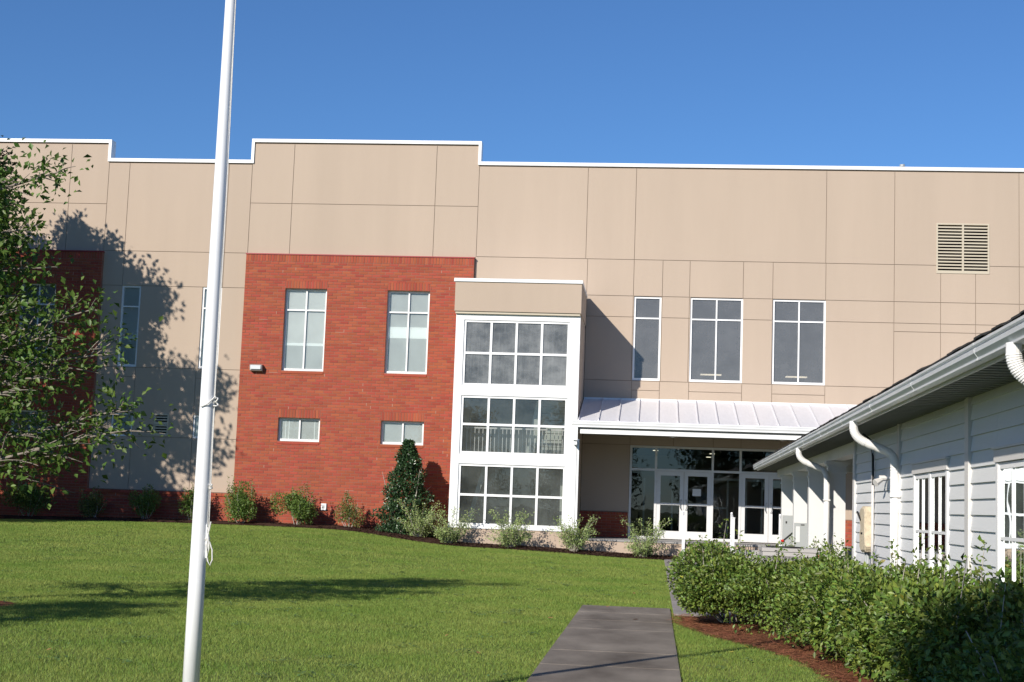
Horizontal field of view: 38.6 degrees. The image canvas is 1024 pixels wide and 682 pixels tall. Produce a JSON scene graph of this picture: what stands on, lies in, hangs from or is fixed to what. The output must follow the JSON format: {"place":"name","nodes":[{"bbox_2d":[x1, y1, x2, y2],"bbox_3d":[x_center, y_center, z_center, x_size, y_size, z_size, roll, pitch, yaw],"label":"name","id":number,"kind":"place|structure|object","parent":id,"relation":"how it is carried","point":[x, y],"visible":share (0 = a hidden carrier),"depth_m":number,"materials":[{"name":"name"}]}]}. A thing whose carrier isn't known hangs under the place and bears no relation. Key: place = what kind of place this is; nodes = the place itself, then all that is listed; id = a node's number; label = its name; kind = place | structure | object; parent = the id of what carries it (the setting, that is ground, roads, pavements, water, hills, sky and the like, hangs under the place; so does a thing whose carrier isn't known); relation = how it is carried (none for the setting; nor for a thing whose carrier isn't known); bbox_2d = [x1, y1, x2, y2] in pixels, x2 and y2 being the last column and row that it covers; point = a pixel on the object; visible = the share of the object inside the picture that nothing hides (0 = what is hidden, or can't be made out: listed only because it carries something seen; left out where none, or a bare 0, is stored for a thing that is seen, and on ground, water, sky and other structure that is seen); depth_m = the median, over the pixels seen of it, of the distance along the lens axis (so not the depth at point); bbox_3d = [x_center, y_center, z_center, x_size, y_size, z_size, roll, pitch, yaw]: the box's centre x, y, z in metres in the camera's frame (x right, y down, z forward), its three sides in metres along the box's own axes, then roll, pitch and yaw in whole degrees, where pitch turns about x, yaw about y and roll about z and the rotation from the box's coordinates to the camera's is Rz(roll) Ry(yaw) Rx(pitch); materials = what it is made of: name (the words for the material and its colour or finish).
{"place":"outdoors","nodes":[
{"label":"outdoors","id":0,"kind":"place"},
{"bbox_2d":[0,519,840,681],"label":"lawn","id":1,"kind":"structure","parent":0,"point":[324,670],"depth_m":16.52,"materials":[{"name":"plant"}]},
{"bbox_2d":[0,601,16,606],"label":"mulch ring","id":2,"kind":"object","parent":1,"relation":"on","point":[2,603],"visible":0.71,"depth_m":20.21,"materials":[{"name":"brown wood"}]},
{"bbox_2d":[0,140,176,509],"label":"oak tree","id":3,"kind":"object","parent":2,"relation":"on","point":[9,340],"visible":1,"depth_m":20.18,"materials":[{"name":"green plant"}]},
{"bbox_2d":[0,135,44,485],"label":"shade tree","id":4,"kind":"object","parent":1,"relation":"on","point":[8,194],"visible":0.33,"depth_m":46.84,"materials":[{"name":"green plant"}]},
{"bbox_2d":[182,0,235,681],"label":"flagpole","id":5,"kind":"object","parent":1,"relation":"on","point":[200,538],"visible":1,"depth_m":10.59,"materials":[{"name":"metal"}]},
{"bbox_2d":[0,515,678,559],"bbox_3d":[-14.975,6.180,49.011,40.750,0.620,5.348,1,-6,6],"label":"mulch bed","id":6,"kind":"object","parent":1,"relation":"on","point":[266,524],"visible":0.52,"depth_m":48.78,"materials":[{"name":"brown wood"}]},
{"bbox_2d":[0,477,53,516],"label":"shrub","id":7,"kind":"object","parent":6,"relation":"on","point":[25,497],"visible":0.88,"depth_m":50.42,"materials":[{"name":"green plant"}]},
{"bbox_2d":[77,486,107,517],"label":"shrub","id":8,"kind":"object","parent":6,"relation":"on","point":[90,509],"visible":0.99,"depth_m":50.29,"materials":[{"name":"green plant"}]},
{"bbox_2d":[128,484,161,518],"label":"shrub","id":9,"kind":"object","parent":6,"relation":"on","point":[149,501],"visible":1,"depth_m":50.12,"materials":[{"name":"green plant"}]},
{"bbox_2d":[177,482,193,519],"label":"shrub","id":10,"kind":"object","parent":6,"relation":"on","point":[187,504],"visible":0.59,"depth_m":49.96,"materials":[{"name":"green plant"}]},
{"bbox_2d":[223,475,256,522],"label":"shrub","id":11,"kind":"object","parent":6,"relation":"on","point":[239,505],"visible":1,"depth_m":49.49,"materials":[{"name":"green plant"}]},
{"bbox_2d":[270,481,318,524],"bbox_3d":[-7.357,5.505,49.381,1.706,1.566,1.057,1,-6,6],"label":"shrub","id":12,"kind":"object","parent":6,"relation":"on","point":[301,505],"visible":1,"depth_m":49.29,"materials":[{"name":"green plant"}]},
{"bbox_2d":[333,491,365,527],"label":"shrub","id":13,"kind":"object","parent":6,"relation":"on","point":[347,511],"visible":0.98,"depth_m":49.27,"materials":[{"name":"green plant"}]},
{"bbox_2d":[368,439,440,537],"bbox_3d":[-3.456,4.999,48.928,2.686,3.480,2.171,1,-6,6],"label":"holly","id":14,"kind":"object","parent":6,"relation":"on","point":[413,478],"visible":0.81,"depth_m":48.65,"materials":[{"name":"green plant"}]},
{"bbox_2d":[391,498,445,536],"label":"variegated shrub","id":15,"kind":"object","parent":6,"relation":"on","point":[412,527],"visible":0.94,"depth_m":47.60,"materials":[{"name":"green plant"}]},
{"bbox_2d":[419,505,478,543],"bbox_3d":[-1.997,5.839,46.174,1.843,1.308,1.583,5,-7,-22],"label":"variegated shrub","id":16,"kind":"object","parent":6,"relation":"on","point":[451,538],"visible":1,"depth_m":46.04,"materials":[{"name":"green plant"}]},
{"bbox_2d":[483,508,534,548],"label":"variegated shrub","id":17,"kind":"object","parent":6,"relation":"on","point":[504,538],"visible":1,"depth_m":45.51,"materials":[{"name":"green plant"}]},
{"bbox_2d":[547,515,599,551],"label":"variegated shrub","id":18,"kind":"object","parent":6,"relation":"on","point":[574,543],"visible":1,"depth_m":45.31,"materials":[{"name":"green plant"}]},
{"bbox_2d":[615,515,671,556],"bbox_3d":[4.051,6.072,45.116,1.760,1.426,1.857,1,-6,6],"label":"variegated shrub","id":19,"kind":"object","parent":6,"relation":"on","point":[638,548],"visible":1,"depth_m":44.95,"materials":[{"name":"green plant"}]},
{"bbox_2d":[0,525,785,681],"bbox_3d":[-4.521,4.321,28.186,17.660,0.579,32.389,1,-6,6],"label":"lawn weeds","id":20,"kind":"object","parent":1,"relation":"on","point":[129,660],"visible":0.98,"depth_m":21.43,"materials":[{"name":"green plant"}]},
{"bbox_2d":[526,605,681,681],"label":"footpath","id":21,"kind":"structure","parent":1,"relation":"on","point":[595,643],"depth_m":16.66,"materials":[{"name":"grey concrete"}]},
{"bbox_2d":[682,511,685,557],"bbox_3d":[5.305,6.030,45.244,0.090,1.540,1.350,1,-6,6],"label":"handrail","id":22,"kind":"object","parent":1,"relation":"on","point":[683,531],"visible":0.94,"depth_m":44.61,"materials":[{"name":"white metal"}]},
{"bbox_2d":[730,512,734,552],"bbox_3d":[6.797,6.080,45.093,0.090,1.568,1.350,1,-6,6],"label":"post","id":23,"kind":"object","parent":1,"relation":"on","point":[732,527],"visible":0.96,"depth_m":44.50,"materials":[{"name":"white metal"}]},
{"bbox_2d":[779,514,780,545],"bbox_3d":[8.288,6.133,44.942,0.090,1.600,1.350,1,-6,6],"label":"handrail","id":24,"kind":"object","parent":1,"relation":"on","point":[779,527],"visible":0.19,"depth_m":45.53,"materials":[{"name":"white metal"}]},
{"bbox_2d":[670,613,889,681],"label":"pine straw bed","id":25,"kind":"object","parent":1,"relation":"on","point":[779,640],"visible":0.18,"depth_m":18.05,"materials":[{"name":"brown plant"}]},
{"bbox_2d":[663,519,769,623],"bbox_3d":[3.099,3.352,21.173,1.825,1.560,2.142,1,-6,6],"label":"hedge shrub","id":26,"kind":"object","parent":25,"relation":"on","point":[700,585],"visible":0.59,"depth_m":20.73,"materials":[{"name":"green plant"}]},
{"bbox_2d":[721,533,862,634],"bbox_3d":[3.832,3.372,19.834,2.008,1.554,1.994,1,-6,6],"label":"hedge shrub","id":27,"kind":"object","parent":25,"relation":"on","point":[758,583],"visible":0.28,"depth_m":19.57,"materials":[{"name":"green plant"}]},
{"bbox_2d":[701,618,886,681],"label":"yellow fallen leaves","id":28,"kind":"object","parent":25,"relation":"on","point":[787,655],"visible":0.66,"depth_m":16.15,"materials":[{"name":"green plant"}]},
{"bbox_2d":[759,541,891,647],"bbox_3d":[3.965,3.113,17.742,1.930,1.344,2.516,1,-6,6],"label":"hedge shrub","id":29,"kind":"object","parent":25,"relation":"on","point":[787,595],"visible":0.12,"depth_m":17.57,"materials":[{"name":"green plant"}]},
{"bbox_2d":[816,535,860,564],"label":"shrub","id":30,"kind":"object","parent":25,"relation":"on","point":[835,552],"visible":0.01,"depth_m":22.36,"materials":[{"name":"green plant"}]},
{"bbox_2d":[790,539,932,668],"bbox_3d":[3.887,2.833,15.621,1.718,1.431,2.714,1,-6,6],"label":"hedge shrub","id":31,"kind":"object","parent":25,"relation":"on","point":[815,618],"visible":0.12,"depth_m":15.81,"materials":[{"name":"green plant"}]},
{"bbox_2d":[823,543,987,681],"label":"hedge shrub","id":32,"kind":"object","parent":25,"relation":"on","point":[854,617],"visible":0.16,"depth_m":13.72,"materials":[{"name":"green plant"}]},
{"bbox_2d":[868,535,1023,681],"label":"hedge shrub","id":33,"kind":"object","parent":25,"relation":"on","point":[925,626],"visible":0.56,"depth_m":11.05,"materials":[{"name":"green plant"}]},
{"bbox_2d":[921,570,1023,681],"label":"hedge shrub","id":34,"kind":"object","parent":25,"relation":"on","point":[989,661],"visible":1,"depth_m":9.65,"materials":[{"name":"green plant"}]},
{"bbox_2d":[758,546,826,565],"bbox_3d":[4.722,4.020,24.665,1.140,1.080,0.900,1,-6,6],"label":"air conditioner","id":35,"kind":"object","parent":1,"relation":"on","point":[767,551],"visible":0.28,"depth_m":24.33,"materials":[{"name":"metal"}]},
{"bbox_2d":[755,536,832,561],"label":"shrub","id":36,"kind":"object","parent":1,"relation":"on","point":[815,542],"visible":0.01,"depth_m":26.36,"materials":[{"name":"green plant"}]},
{"bbox_2d":[0,0,1023,167],"label":"sky","id":37,"kind":"structure","parent":0,"point":[889,83],"materials":[{"name":"blue"}]},
{"bbox_2d":[664,559,769,616],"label":"side path","id":38,"kind":"structure","parent":0,"point":[677,609],"depth_m":24.39,"materials":[{"name":"grey concrete"}]},
{"bbox_2d":[734,549,758,562],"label":"front steps","id":39,"kind":"structure","parent":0,"point":[746,552],"depth_m":45.35,"materials":[{"name":"concrete"}]},
{"label":"ground","id":40,"kind":"structure","parent":0,"visible":0},
{"bbox_2d":[0,138,1023,558],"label":"school building","id":41,"kind":"structure","parent":40,"relation":"on","point":[544,344],"depth_m":50.58,"materials":[{"name":"brown paint"}]},
{"bbox_2d":[10,410,46,435],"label":"window","id":42,"kind":"structure","parent":41,"relation":"in","point":[23,412],"depth_m":51.94,"materials":[{"name":"grey glass"}]},
{"bbox_2d":[17,283,55,365],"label":"window","id":43,"kind":"structure","parent":41,"relation":"in","point":[51,291],"depth_m":52.39,"materials":[{"name":"grey glass"}]},
{"bbox_2d":[111,413,132,435],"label":"window","id":44,"kind":"structure","parent":41,"relation":"in","point":[127,427],"depth_m":51.67,"materials":[{"name":"grey glass"}]},
{"bbox_2d":[117,285,140,366],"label":"window","id":45,"kind":"structure","parent":41,"relation":"in","point":[131,295],"depth_m":52.06,"materials":[{"name":"grey glass"}]},
{"bbox_2d":[192,415,198,437],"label":"window","id":46,"kind":"structure","parent":41,"relation":"in","point":[196,417],"depth_m":51.39,"materials":[{"name":"grey glass"}]},
{"bbox_2d":[198,287,221,368],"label":"window","id":47,"kind":"structure","parent":41,"relation":"in","point":[204,296],"depth_m":51.74,"materials":[{"name":"white paint"}]},
{"bbox_2d":[277,418,319,444],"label":"window","id":48,"kind":"structure","parent":41,"relation":"in","point":[306,430],"depth_m":50.96,"materials":[{"name":"grey glass"}]},
{"bbox_2d":[281,289,326,373],"bbox_3d":[-7.271,-0.353,51.257,1.490,3.030,0.240,1,-6,6],"label":"window","id":49,"kind":"structure","parent":41,"relation":"in","point":[305,309],"depth_m":51.35,"materials":[{"name":"grey glass"}]},
{"bbox_2d":[380,421,423,447],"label":"window","id":50,"kind":"structure","parent":41,"relation":"in","point":[392,432],"depth_m":50.60,"materials":[{"name":"grey glass"}]},
{"bbox_2d":[384,291,429,376],"bbox_3d":[-3.640,-0.264,50.894,1.490,3.030,0.240,1,-6,6],"label":"window","id":51,"kind":"structure","parent":41,"relation":"in","point":[408,311],"depth_m":50.99,"materials":[{"name":"grey glass"}]},
{"bbox_2d":[456,463,565,528],"bbox_3d":[-0.030,4.961,46.740,3.439,1.977,0.090,1,-6,6],"label":"tower window","id":52,"kind":"structure","parent":41,"relation":"in","point":[485,494],"depth_m":46.71,"materials":[{"name":"grey glass"}]},
{"bbox_2d":[459,395,567,456],"bbox_3d":[0.049,2.736,46.987,3.439,1.888,0.090,1,-6,6],"label":"tower window","id":53,"kind":"structure","parent":41,"relation":"in","point":[513,425],"depth_m":46.95,"materials":[{"name":"grey glass"}]},
{"bbox_2d":[462,320,569,388],"bbox_3d":[0.132,0.424,47.243,3.439,2.151,0.090,1,-6,6],"label":"tower window","id":54,"kind":"structure","parent":41,"relation":"in","point":[548,357],"depth_m":47.23,"materials":[{"name":"grey glass"}]},
{"bbox_2d":[632,296,661,380],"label":"window","id":55,"kind":"structure","parent":41,"relation":"in","point":[647,310],"depth_m":50.19,"materials":[{"name":"grey glass"}]},
{"bbox_2d":[656,471,683,539],"bbox_3d":[5.339,5.556,49.434,0.910,2.275,0.123,1,-6,6],"label":"door","id":56,"kind":"structure","parent":41,"relation":"in","point":[668,534],"depth_m":49.46,"materials":[{"name":"silver metal"}]},
{"bbox_2d":[683,472,710,540],"bbox_3d":[6.254,5.579,49.343,0.910,2.275,0.123,1,-6,6],"label":"door","id":57,"kind":"structure","parent":41,"relation":"in","point":[696,492],"depth_m":49.36,"materials":[{"name":"silver metal"}]},
{"bbox_2d":[642,478,762,538],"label":"inner doors","id":58,"kind":"structure","parent":41,"relation":"in","point":[719,479],"depth_m":51.70,"materials":[{"name":"silver metal"}]},
{"bbox_2d":[689,298,742,382],"bbox_3d":[6.978,-0.022,49.965,1.790,2.900,0.090,1,-6,6],"label":"window","id":59,"kind":"structure","parent":41,"relation":"in","point":[716,324],"depth_m":49.95,"materials":[{"name":"grey glass"}]},
{"bbox_2d":[740,474,768,542],"bbox_3d":[8.164,5.626,49.152,0.910,2.275,0.123,1,-6,6],"label":"door","id":60,"kind":"structure","parent":41,"relation":"in","point":[761,538],"depth_m":49.16,"materials":[{"name":"silver metal"}]},
{"bbox_2d":[768,475,780,542],"bbox_3d":[9.079,5.649,49.060,0.910,2.275,0.123,1,-6,6],"label":"door","id":61,"kind":"structure","parent":41,"relation":"in","point":[771,538],"depth_m":49.10,"materials":[{"name":"silver metal"}]},
{"bbox_2d":[772,299,825,384],"bbox_3d":[9.748,0.047,49.687,1.780,2.900,0.090,1,-6,6],"label":"window","id":62,"kind":"structure","parent":41,"relation":"in","point":[799,326],"depth_m":49.69,"materials":[{"name":"grey glass"}]},
{"bbox_2d":[753,310,1023,591],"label":"white building","id":63,"kind":"structure","parent":40,"relation":"on","point":[933,452],"depth_m":16.05,"materials":[{"name":"paint"}]},
{"bbox_2d":[781,515,792,545],"bbox_3d":[7.252,5.401,38.582,0.326,1.580,0.240,1,-6,6],"label":"electrical box","id":64,"kind":"object","parent":63,"relation":"attached to","point":[787,523],"visible":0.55,"depth_m":38.59,"materials":[{"name":"grey metal"}]},
{"bbox_2d":[783,516,792,545],"bbox_3d":[7.287,5.090,38.574,0.250,0.940,0.006,1,-6,6],"label":"door","id":65,"kind":"structure","parent":64,"relation":"in","point":[787,527],"depth_m":38.59,"materials":[{"name":"grey metal"}]},
{"bbox_2d":[794,523,806,547],"bbox_3d":[6.848,5.032,34.656,0.300,1.420,0.166,1,-6,6],"label":"electrical box","id":66,"kind":"object","parent":63,"relation":"attached to","point":[800,534],"visible":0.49,"depth_m":34.63,"materials":[{"name":"grey metal"}]},
{"bbox_2d":[795,523,806,547],"bbox_3d":[6.851,4.726,34.614,0.280,0.800,0.006,1,-6,6],"label":"door","id":67,"kind":"structure","parent":66,"relation":"in","point":[803,529],"depth_m":34.62,"materials":[{"name":"grey metal"}]},
{"bbox_2d":[857,506,870,568],"bbox_3d":[5.247,3.258,21.752,0.161,1.590,0.707,1,-6,6],"label":"utility box","id":68,"kind":"object","parent":63,"relation":"attached to","point":[864,515],"visible":0.77,"depth_m":21.58,"materials":[{"name":"beige plastic"}]},
{"bbox_2d":[910,457,950,577],"bbox_3d":[4.771,2.385,16.696,0.075,2.038,2.360,1,-6,6],"label":"window","id":69,"kind":"structure","parent":63,"relation":"in","point":[931,489],"depth_m":16.64,"materials":[{"name":"white plastic"}]},
{"bbox_2d":[991,442,1023,585],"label":"window","id":70,"kind":"structure","parent":63,"relation":"in","point":[1009,475],"depth_m":12.78,"materials":[{"name":"white plastic"}]}
]}

